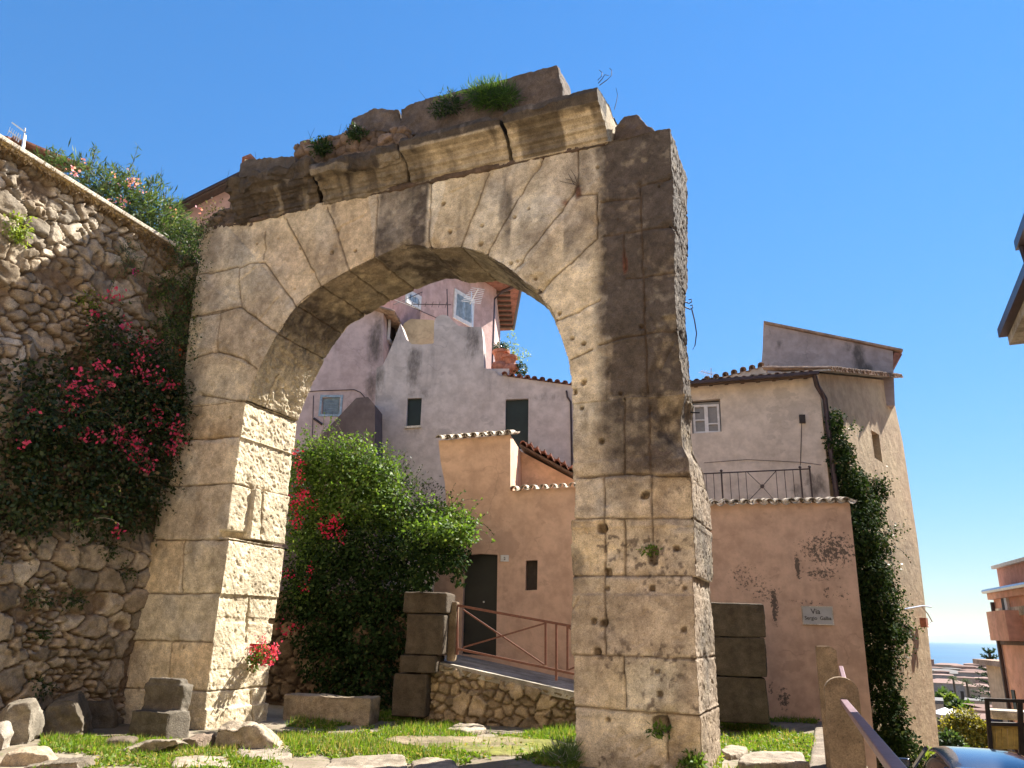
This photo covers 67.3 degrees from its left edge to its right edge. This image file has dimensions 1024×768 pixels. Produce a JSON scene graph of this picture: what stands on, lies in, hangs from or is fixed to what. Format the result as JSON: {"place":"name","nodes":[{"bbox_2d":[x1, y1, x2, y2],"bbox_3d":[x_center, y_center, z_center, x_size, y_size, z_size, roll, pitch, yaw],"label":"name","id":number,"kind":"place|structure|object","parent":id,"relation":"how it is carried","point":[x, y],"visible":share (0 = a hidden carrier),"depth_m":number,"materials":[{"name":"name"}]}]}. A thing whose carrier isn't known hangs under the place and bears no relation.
{"place":"outdoors","nodes":[
{"label":"outdoors","id":0,"kind":"place"},
{"bbox_2d":[163,154,256,263],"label":"building","id":1,"kind":"structure","parent":0,"point":[216,192],"depth_m":26.98,"materials":[{"name":"paint"}]},
{"bbox_2d":[32,708,819,767],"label":"grass","id":2,"kind":"structure","parent":0,"point":[322,742],"depth_m":10.36,"materials":[{"name":"green plant"}]},
{"bbox_2d":[392,591,454,717],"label":"ashlar pillar","id":3,"kind":"structure","parent":2,"relation":"on","point":[427,625],"depth_m":13.90,"materials":[{"name":"stone"}]},
{"bbox_2d":[711,602,769,724],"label":"ashlar pillar","id":4,"kind":"structure","parent":2,"relation":"on","point":[739,629],"depth_m":13.77,"materials":[{"name":"stone"}]},
{"bbox_2d":[0,645,867,767],"bbox_3d":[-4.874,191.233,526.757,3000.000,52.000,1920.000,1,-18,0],"label":"ground","id":5,"kind":"structure","parent":0,"point":[275,722],"depth_m":11.23,"materials":[{"name":"stone"}]},
{"bbox_2d":[0,721,13,749],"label":"fallen block","id":6,"kind":"object","parent":5,"relation":"on","point":[6,732],"depth_m":9.82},
{"bbox_2d":[0,698,44,744],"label":"fallen block","id":7,"kind":"object","parent":5,"relation":"on","point":[25,717],"depth_m":10.20,"materials":[{"name":"stone"}]},
{"bbox_2d":[0,746,57,765],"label":"fallen block","id":8,"kind":"object","parent":5,"relation":"on","point":[25,756],"depth_m":8.76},
{"bbox_2d":[24,756,94,767],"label":"fallen block","id":9,"kind":"object","parent":5,"relation":"on","point":[74,762],"depth_m":8.46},
{"bbox_2d":[38,691,93,738],"bbox_3d":[-6.468,4.874,11.149,0.716,0.785,0.844,6,-18,-14],"label":"fallen block","id":10,"kind":"object","parent":5,"relation":"on","point":[70,712],"depth_m":10.90,"materials":[{"name":"stone"}]},
{"bbox_2d":[0,153,198,723],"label":"rubble wall","id":11,"kind":"structure","parent":5,"relation":"on","point":[74,243],"depth_m":12.27,"materials":[{"name":"stone"}]},
{"bbox_2d":[0,210,36,248],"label":"wall plant","id":12,"kind":"object","parent":11,"relation":"attached to","point":[16,232],"depth_m":11.84,"materials":[{"name":"green plant"}]},
{"bbox_2d":[26,623,52,639],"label":"wall weed","id":13,"kind":"object","parent":11,"relation":"attached to","point":[40,636],"depth_m":11.38,"materials":[{"name":"green plant"}]},
{"bbox_2d":[23,581,56,610],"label":"wall weed","id":14,"kind":"object","parent":11,"relation":"attached to","point":[46,600],"depth_m":11.36,"materials":[{"name":"green plant"}]},
{"bbox_2d":[26,672,58,700],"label":"wall weed","id":15,"kind":"object","parent":11,"relation":"attached to","point":[44,686],"depth_m":11.31,"materials":[{"name":"green plant"}]},
{"bbox_2d":[57,585,89,611],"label":"wall weed","id":16,"kind":"object","parent":11,"relation":"attached to","point":[73,604],"depth_m":11.90,"materials":[{"name":"green plant"}]},
{"bbox_2d":[73,285,106,313],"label":"wall plant","id":17,"kind":"object","parent":11,"relation":"attached to","point":[90,303],"depth_m":12.89,"materials":[{"name":"green plant"}]},
{"bbox_2d":[0,134,180,285],"bbox_3d":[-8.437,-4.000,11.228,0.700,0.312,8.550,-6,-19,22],"label":"wall coping","id":18,"kind":"object","parent":11,"relation":"on","point":[100,198],"depth_m":13.13,"materials":[{"name":"stone"}]},
{"bbox_2d":[0,268,197,585],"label":"bougainvillea","id":19,"kind":"object","parent":11,"relation":"attached to","point":[106,483],"visible":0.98,"depth_m":12.21,"materials":[{"name":"green plant"}]},
{"bbox_2d":[99,540,122,561],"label":"wall weed","id":20,"kind":"object","parent":11,"relation":"attached to","point":[112,553],"depth_m":12.61,"materials":[{"name":"green plant"}]},
{"bbox_2d":[111,236,149,279],"bbox_3d":[-6.854,-2.213,13.735,0.672,0.821,0.821,1,-18,0],"label":"wall plant","id":21,"kind":"object","parent":11,"relation":"attached to","point":[129,262],"depth_m":13.71,"materials":[{"name":"green plant"}]},
{"bbox_2d":[143,219,212,403],"bbox_3d":[-6.369,-1.354,14.739,1.539,3.791,1.520,15,-22,-36],"label":"creeper","id":22,"kind":"object","parent":11,"relation":"attached to","point":[176,306],"visible":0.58,"depth_m":14.49,"materials":[{"name":"green plant"}]},
{"bbox_2d":[88,698,118,728],"bbox_3d":[-6.478,5.256,12.138,0.513,0.530,0.559,5,-18,-12],"label":"fallen block","id":23,"kind":"object","parent":5,"relation":"on","point":[104,713],"depth_m":11.94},
{"bbox_2d":[101,735,138,746],"bbox_3d":[-5.235,4.767,10.146,0.532,0.230,0.394,1,-18,0],"label":"fallen block","id":24,"kind":"object","parent":5,"relation":"on","point":[116,740],"depth_m":10.05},
{"bbox_2d":[123,738,187,752],"bbox_3d":[-4.486,4.613,9.691,0.732,0.303,0.428,1,-18,0],"label":"fallen block","id":25,"kind":"object","parent":5,"relation":"on","point":[159,744],"depth_m":9.54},
{"bbox_2d":[127,677,192,738],"bbox_3d":[-5.094,4.764,11.240,0.806,0.885,0.517,-2,-18,12],"label":"carved block","id":26,"kind":"object","parent":5,"relation":"on","point":[164,712],"depth_m":11.21,"materials":[{"name":"stone"}]},
{"bbox_2d":[180,733,215,748],"bbox_3d":[-4.127,4.737,10.145,0.398,0.236,0.357,0,-18,6],"label":"fallen block","id":27,"kind":"object","parent":5,"relation":"on","point":[200,739],"depth_m":10.07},
{"bbox_2d":[170,755,230,767],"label":"paving stone","id":28,"kind":"object","parent":5,"relation":"on","point":[187,759],"visible":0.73,"depth_m":8.93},
{"bbox_2d":[213,720,282,748],"bbox_3d":[-3.539,4.780,10.290,1.045,0.500,0.503,-4,-19,16],"label":"fallen block","id":29,"kind":"object","parent":5,"relation":"on","point":[251,734],"depth_m":10.12,"materials":[{"name":"stone"}]},
{"bbox_2d":[235,746,291,761],"bbox_3d":[-3.139,4.750,9.738,0.719,0.216,1.402,5,-18,-11],"label":"paving stone","id":30,"kind":"object","parent":5,"relation":"on","point":[287,755],"visible":0.32,"depth_m":9.62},
{"bbox_2d":[279,397,382,591],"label":"building wall","id":31,"kind":"structure","parent":5,"relation":"on","point":[361,415],"depth_m":22.02,"materials":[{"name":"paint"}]},
{"bbox_2d":[283,693,380,725],"bbox_3d":[-3.183,5.769,13.553,1.625,0.553,0.526,-2,-18,9],"label":"stone bench","id":32,"kind":"object","parent":5,"relation":"on","point":[359,710],"visible":0.71,"depth_m":13.36,"materials":[{"name":"stone"}]},
{"bbox_2d":[273,306,402,546],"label":"pink house","id":33,"kind":"structure","parent":5,"relation":"on","point":[354,360],"depth_m":24.21,"materials":[{"name":"paint"}]},
{"bbox_2d":[318,395,342,416],"bbox_3d":[-5.624,0.695,23.951,0.722,0.691,0.165,0,-18,4],"label":"window","id":34,"kind":"structure","parent":33,"relation":"in","point":[331,405],"depth_m":23.94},
{"bbox_2d":[387,320,396,345],"bbox_3d":[-4.001,-1.661,25.707,0.100,0.825,1.185,0,-18,4],"label":"window","id":35,"kind":"structure","parent":33,"relation":"in","point":[391,334],"depth_m":25.35,"materials":[{"name":"white wood"}]},
{"bbox_2d":[251,591,427,709],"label":"garden wall","id":36,"kind":"structure","parent":5,"relation":"on","point":[283,679],"depth_m":16.13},
{"bbox_2d":[325,754,406,767],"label":"paving stone","id":37,"kind":"object","parent":5,"relation":"on","point":[387,761],"visible":1,"depth_m":9.17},
{"bbox_2d":[274,409,494,709],"bbox_3d":[-2.791,3.481,15.918,5.335,6.546,3.444,-4,-19,17],"label":"climbing bush","id":38,"kind":"object","parent":5,"relation":"on","point":[374,479],"visible":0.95,"depth_m":15.95,"materials":[{"name":"green plant"}]},
{"bbox_2d":[276,448,346,639],"bbox_3d":[-4.247,3.312,16.382,1.533,4.085,1.082,1,-18,0],"label":"bougainvillea","id":39,"kind":"object","parent":38,"relation":"attached to","point":[296,513],"visible":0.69,"depth_m":16.28,"materials":[{"name":"green plant"}]},
{"bbox_2d":[353,444,445,526],"bbox_3d":[-2.866,2.605,19.155,2.910,2.297,1.561,1,-18,0],"label":"dark shrub","id":40,"kind":"object","parent":5,"relation":"on","point":[411,485],"visible":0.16,"depth_m":19.01,"materials":[{"name":"green plant"}]},
{"bbox_2d":[121,65,720,767],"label":"stone arch","id":41,"kind":"structure","parent":5,"relation":"on","point":[311,257],"depth_m":12.58,"materials":[{"name":"stone"}]},
{"bbox_2d":[191,197,226,238],"bbox_3d":[-6.003,-3.227,15.251,0.607,0.897,0.577,13,-21,-32],"label":"arch plant","id":42,"kind":"object","parent":41,"relation":"attached to","point":[207,214],"visible":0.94,"depth_m":15.19,"materials":[{"name":"green plant"}]},
{"bbox_2d":[245,633,282,671],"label":"bougainvillea","id":43,"kind":"object","parent":41,"relation":"attached to","point":[265,655],"visible":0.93,"depth_m":13.00,"materials":[{"name":"pink plant"}]},
{"bbox_2d":[304,135,335,159],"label":"arch plant","id":44,"kind":"object","parent":41,"relation":"on","point":[323,151],"visible":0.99,"depth_m":14.58,"materials":[{"name":"green plant"}]},
{"bbox_2d":[343,121,369,144],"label":"arch plant","id":45,"kind":"object","parent":41,"relation":"on","point":[351,134],"visible":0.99,"depth_m":14.38,"materials":[{"name":"green plant"}]},
{"bbox_2d":[426,86,465,119],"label":"arch plant","id":46,"kind":"object","parent":41,"relation":"on","point":[443,106],"visible":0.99,"depth_m":14.06,"materials":[{"name":"green plant"}]},
{"bbox_2d":[459,72,526,112],"bbox_3d":[-0.365,-5.177,13.727,1.342,0.875,0.914,1,-18,0],"label":"arch plant","id":47,"kind":"object","parent":41,"relation":"on","point":[480,92],"visible":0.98,"depth_m":13.59,"materials":[{"name":"green plant"}]},
{"bbox_2d":[636,544,662,556],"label":"pier weed","id":48,"kind":"object","parent":41,"relation":"attached to","point":[644,551],"visible":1,"depth_m":9.99,"materials":[{"name":"green plant"}]},
{"bbox_2d":[642,718,672,739],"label":"pier weed","id":49,"kind":"object","parent":41,"relation":"attached to","point":[658,733],"visible":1,"depth_m":9.35,"materials":[{"name":"green plant"}]},
{"bbox_2d":[411,757,457,767],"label":"paving stone","id":50,"kind":"object","parent":5,"relation":"on","point":[432,762],"visible":1,"depth_m":9.25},
{"bbox_2d":[382,279,521,368],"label":"tall pink house","id":51,"kind":"structure","parent":5,"relation":"on","point":[495,312],"depth_m":27.84,"materials":[{"name":"paint"}]},
{"bbox_2d":[405,292,421,309],"bbox_3d":[-3.229,-2.765,25.208,0.075,0.482,0.706,-10,-21,33],"label":"window","id":52,"kind":"structure","parent":51,"relation":"in","point":[416,299],"depth_m":25.20,"materials":[{"name":"white paint"}]},
{"bbox_2d":[453,288,474,326],"bbox_3d":[-1.726,-2.696,27.495,0.075,1.119,1.150,-10,-21,33],"label":"window","id":53,"kind":"structure","parent":51,"relation":"in","point":[462,312],"depth_m":27.42,"materials":[{"name":"white paint"}]},
{"bbox_2d":[449,723,486,735],"bbox_3d":[-0.716,5.725,12.603,0.621,0.238,1.100,-2,-18,10],"label":"paving stone","id":54,"kind":"object","parent":5,"relation":"on","point":[476,728],"visible":0.45,"depth_m":12.47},
{"bbox_2d":[386,735,559,755],"bbox_3d":[-0.548,5.229,10.978,2.707,0.180,1.858,1,-18,0],"label":"paving stone","id":55,"kind":"object","parent":5,"relation":"on","point":[497,749],"visible":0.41,"depth_m":11.19,"materials":[{"name":"stone"}]},
{"bbox_2d":[375,315,573,591],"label":"mauve house","id":56,"kind":"structure","parent":5,"relation":"on","point":[435,378],"depth_m":22.93,"materials":[{"name":"paint"}]},
{"bbox_2d":[463,288,484,326],"bbox_3d":[-1.214,-2.505,24.375,0.640,1.212,1.040,7,-18,-16],"label":"roof aerial","id":57,"kind":"object","parent":56,"relation":"on","point":[471,300],"visible":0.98,"depth_m":24.56,"materials":[{"name":"metal"}]},
{"bbox_2d":[490,369,509,376],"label":"terrace slab","id":58,"kind":"structure","parent":56,"relation":"on","point":[499,371],"depth_m":23.23,"materials":[{"name":"paint"}]},
{"bbox_2d":[491,361,505,368],"bbox_3d":[-0.388,-0.492,23.645,0.520,0.380,0.507,1,-18,0],"label":"flower pot","id":59,"kind":"object","parent":58,"relation":"on","point":[497,364],"visible":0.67,"depth_m":23.45,"materials":[{"name":"ceramic"}]},
{"bbox_2d":[492,340,509,360],"bbox_3d":[-0.345,-0.976,23.901,0.572,0.802,0.552,1,-18,0],"label":"flower pot","id":60,"kind":"object","parent":59,"relation":"on","point":[499,350],"visible":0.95,"depth_m":23.73,"materials":[{"name":"ceramic"}]},
{"bbox_2d":[502,330,530,376],"bbox_3d":[0.146,-0.934,23.754,0.991,1.626,0.637,1,-18,0],"label":"flower pot","id":61,"kind":"object","parent":56,"relation":"on","point":[510,358],"visible":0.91,"depth_m":23.59,"materials":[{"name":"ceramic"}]},
{"bbox_2d":[506,398,528,448],"bbox_3d":[0.149,1.184,22.711,0.758,1.569,0.040,0,-18,6],"label":"door","id":62,"kind":"structure","parent":56,"relation":"in","point":[516,410],"depth_m":22.74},
{"bbox_2d":[421,665,575,727],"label":"retaining wall","id":63,"kind":"structure","parent":5,"relation":"on","point":[455,694],"depth_m":13.61,"materials":[{"name":"stone"}]},
{"bbox_2d":[439,655,573,699],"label":"ramp","id":64,"kind":"structure","parent":63,"relation":"on","point":[563,686],"depth_m":14.25,"materials":[{"name":"concrete"}]},
{"bbox_2d":[447,602,458,660],"bbox_3d":[-1.100,4.617,14.370,0.160,1.058,0.220,-2,-18,10],"label":"rail post","id":65,"kind":"object","parent":64,"relation":"on","point":[451,654],"visible":0.89,"depth_m":14.26,"materials":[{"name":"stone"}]},
{"bbox_2d":[456,604,573,680],"bbox_3d":[0.167,4.706,14.052,2.599,1.288,0.090,-2,-18,10],"label":"ramp railing","id":66,"kind":"object","parent":64,"relation":"on","point":[556,669],"visible":0.72,"depth_m":14.03,"materials":[{"name":"metal"}]},
{"bbox_2d":[538,734,585,767],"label":"lavender","id":67,"kind":"object","parent":5,"relation":"on","point":[564,753],"visible":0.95,"depth_m":9.65,"materials":[{"name":"green plant"}]},
{"bbox_2d":[434,430,876,767],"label":"peach house","id":68,"kind":"structure","parent":5,"relation":"on","point":[783,560],"depth_m":16.57,"materials":[{"name":"paint"}]},
{"bbox_2d":[463,554,497,655],"bbox_3d":[-0.665,4.895,17.061,0.894,2.245,0.090,-1,-18,9],"label":"door","id":69,"kind":"structure","parent":68,"relation":"in","point":[481,586],"depth_m":17.08,"materials":[{"name":"black paint"}]},
{"bbox_2d":[526,561,537,589],"bbox_3d":[0.462,4.268,17.118,0.319,0.701,0.030,-1,-18,9],"label":"window","id":70,"kind":"structure","parent":68,"relation":"in","point":[531,565],"depth_m":17.11,"materials":[{"name":"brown wood"}]},
{"bbox_2d":[703,465,812,503],"bbox_3d":[5.326,2.310,17.223,2.705,0.977,0.071,-1,-18,9],"label":"terrace railing","id":71,"kind":"object","parent":68,"relation":"on","point":[721,472],"visible":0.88,"depth_m":17.21,"materials":[{"name":"metal"}]},
{"bbox_2d":[801,606,833,624],"bbox_3d":[6.281,4.758,15.810,0.611,0.371,0.039,-1,-18,9],"label":"street sign","id":72,"kind":"object","parent":68,"relation":"attached to","point":[817,615],"visible":1,"depth_m":15.80,"materials":[{"name":"grey stone"}]},
{"bbox_2d":[676,748,708,767],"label":"pier weed","id":73,"kind":"object","parent":5,"relation":"on","point":[693,761],"visible":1,"depth_m":9.07,"materials":[{"name":"green plant"}]},
{"bbox_2d":[721,745,747,759],"bbox_3d":[3.085,5.173,10.635,0.344,0.259,1.016,-6,-19,23],"label":"paving stone","id":74,"kind":"object","parent":5,"relation":"on","point":[734,752],"visible":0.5,"depth_m":10.54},
{"bbox_2d":[738,751,809,767],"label":"paving stone","id":75,"kind":"object","parent":5,"relation":"on","point":[771,759],"visible":1,"depth_m":9.65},
{"bbox_2d":[689,321,938,767],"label":"cream house","id":76,"kind":"structure","parent":5,"relation":"on","point":[771,411],"depth_m":21.87,"materials":[{"name":"paint"}]},
{"bbox_2d":[692,402,720,433],"bbox_3d":[5.479,0.976,21.692,0.863,0.968,0.100,-3,-18,14],"label":"window","id":77,"kind":"structure","parent":76,"relation":"in","point":[708,419],"depth_m":21.68,"materials":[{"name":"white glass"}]},
{"bbox_2d":[821,406,926,767],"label":"ivy","id":78,"kind":"object","parent":76,"relation":"attached to","point":[879,610],"visible":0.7,"depth_m":19.40,"materials":[{"name":"green plant"}]},
{"bbox_2d":[809,721,827,767],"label":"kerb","id":79,"kind":"object","parent":5,"relation":"on","point":[817,757],"visible":0.44,"depth_m":11.10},
{"bbox_2d":[815,646,838,767],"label":"railing post","id":80,"kind":"object","parent":5,"relation":"on","point":[827,663],"visible":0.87,"depth_m":9.97,"materials":[{"name":"concrete"}]},
{"bbox_2d":[824,676,866,767],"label":"railing post","id":81,"kind":"object","parent":5,"relation":"on","point":[846,743],"visible":1,"depth_m":7.38,"materials":[{"name":"concrete"}]},
{"bbox_2d":[839,666,906,767],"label":"handrail","id":82,"kind":"object","parent":81,"relation":"attached to","point":[885,754],"visible":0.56,"depth_m":3.92,"materials":[{"name":"metal"}]},
{"bbox_2d":[935,697,944,730],"bbox_3d":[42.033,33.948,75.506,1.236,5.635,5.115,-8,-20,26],"label":"town house","id":83,"kind":"structure","parent":5,"relation":"on","point":[939,702],"depth_m":73.99,"materials":[{"name":"grey wood"}]},
{"bbox_2d":[932,674,953,678],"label":"town house","id":84,"kind":"structure","parent":5,"relation":"on","point":[942,676],"depth_m":199.12,"materials":[{"name":"tile"}]},
{"bbox_2d":[934,685,957,708],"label":"tree","id":85,"kind":"object","parent":5,"relation":"on","point":[940,693],"visible":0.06,"depth_m":98.82,"materials":[{"name":"green plant"}]},
{"bbox_2d":[934,663,960,667],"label":"town house","id":86,"kind":"structure","parent":5,"relation":"on","point":[946,665],"depth_m":465.46,"materials":[{"name":"paint"}]},
{"bbox_2d":[933,678,965,699],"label":"town house","id":87,"kind":"structure","parent":5,"relation":"on","point":[960,688],"depth_m":144.08,"materials":[{"name":"tile"}]},
{"bbox_2d":[943,692,958,704],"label":"tree","id":88,"kind":"object","parent":5,"relation":"on","point":[948,697],"visible":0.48,"depth_m":89.97,"materials":[{"name":"green plant"}]},
{"bbox_2d":[938,727,969,746],"bbox_3d":[16.602,14.019,28.971,1.282,2.039,1.156,1,-18,0],"label":"tree","id":89,"kind":"object","parent":5,"relation":"on","point":[946,737],"visible":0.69,"depth_m":28.98,"materials":[{"name":"green plant"}]},
{"bbox_2d":[947,697,965,709],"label":"tree","id":90,"kind":"object","parent":5,"relation":"on","point":[956,702],"visible":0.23,"depth_m":81.32,"materials":[{"name":"green plant"}]},
{"bbox_2d":[898,746,1023,767],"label":"parked car","id":91,"kind":"object","parent":5,"relation":"on","point":[954,757],"visible":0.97,"depth_m":11.04,"materials":[{"name":"blue paint"}]},
{"bbox_2d":[952,665,977,668],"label":"town house","id":92,"kind":"structure","parent":5,"relation":"on","point":[964,666],"depth_m":394.88,"materials":[{"name":"tile"}]},
{"bbox_2d":[955,676,975,683],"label":"town house","id":93,"kind":"structure","parent":5,"relation":"on","point":[971,680],"depth_m":176.23,"materials":[{"name":"tile"}]},
{"bbox_2d":[937,705,996,747],"bbox_3d":[19.937,15.709,33.748,2.563,3.155,2.325,8,-19,-20],"label":"tree","id":94,"kind":"object","parent":5,"relation":"on","point":[970,727],"visible":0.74,"depth_m":33.53,"materials":[{"name":"yellow plant"}]},
{"bbox_2d":[957,670,986,676],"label":"town house","id":95,"kind":"structure","parent":5,"relation":"on","point":[969,673],"depth_m":212.83,"materials":[{"name":"paint"}]},
{"bbox_2d":[963,683,989,696],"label":"town house","id":96,"kind":"structure","parent":5,"relation":"on","point":[973,688],"depth_m":121.88,"materials":[{"name":"tile"}]},
{"bbox_2d":[963,703,991,712],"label":"town house","id":97,"kind":"structure","parent":5,"relation":"on","point":[979,708],"depth_m":57.58,"materials":[{"name":"paint"}]},
{"bbox_2d":[964,697,991,704],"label":"town house","id":98,"kind":"structure","parent":5,"relation":"on","point":[974,700],"depth_m":85.09,"materials":[{"name":"paint"}]},
{"bbox_2d":[971,647,998,701],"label":"araucaria","id":99,"kind":"object","parent":5,"relation":"on","point":[988,652],"visible":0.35,"depth_m":56.78,"materials":[{"name":"green plant"}]},
{"bbox_2d":[972,659,1013,751],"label":"narrow house","id":100,"kind":"structure","parent":5,"relation":"on","point":[995,681],"depth_m":38.95,"materials":[{"name":"paint"}]},
{"bbox_2d":[981,557,1023,752],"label":"orange house","id":101,"kind":"structure","parent":5,"relation":"on","point":[1005,617],"depth_m":23.08,"materials":[{"name":"paint"}]},
{"bbox_2d":[984,698,1023,755],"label":"slatted barrier","id":102,"kind":"object","parent":5,"relation":"on","point":[1002,741],"visible":0.9,"depth_m":14.30,"materials":[{"name":"brown wood"}]},
{"bbox_2d":[990,708,1023,719],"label":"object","id":103,"kind":"object","parent":5,"relation":"on","point":[1005,714],"visible":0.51,"depth_m":14.79,"materials":[{"name":"concrete"}]},
{"bbox_2d":[997,214,1023,344],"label":"corner house","id":104,"kind":"structure","parent":5,"relation":"on","point":[1011,326],"depth_m":10.85,"materials":[{"name":"paint"}]},
{"bbox_2d":[0,0,1023,635],"label":"sky","id":105,"kind":"structure","parent":0,"point":[854,169],"materials":[{"name":"blue"}]},
{"bbox_2d":[928,633,995,643],"bbox_3d":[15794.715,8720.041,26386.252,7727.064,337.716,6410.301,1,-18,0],"label":"hills","id":106,"kind":"structure","parent":0,"point":[965,638],"depth_m":25502.72,"materials":[{"name":"grey"}]},
{"bbox_2d":[929,642,998,664],"bbox_3d":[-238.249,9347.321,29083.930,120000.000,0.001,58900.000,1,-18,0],"label":"sea","id":107,"kind":"structure","parent":0,"point":[957,653],"depth_m":3021.03,"materials":[{"name":"liquid"}]},
{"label":"upper terrace","id":108,"kind":"structure","parent":0,"visible":0},
{"bbox_2d":[5,136,88,171],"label":"garden shed","id":109,"kind":"structure","parent":108,"relation":"on","point":[29,146],"depth_m":15.80,"materials":[{"name":"concrete"}]},
{"bbox_2d":[8,122,25,148],"bbox_3d":[-9.732,-4.709,15.092,0.516,1.058,0.030,-2,-18,10],"label":"tv aerial","id":110,"kind":"object","parent":109,"relation":"attached to","point":[23,139],"visible":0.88,"depth_m":15.14,"materials":[{"name":"metal"}]},
{"bbox_2d":[30,138,207,259],"bbox_3d":[-7.395,-3.399,15.228,2.636,2.241,4.143,1,-18,0],"label":"oleander","id":111,"kind":"object","parent":108,"relation":"on","point":[129,203],"visible":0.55,"depth_m":14.81,"materials":[{"name":"green plant"}]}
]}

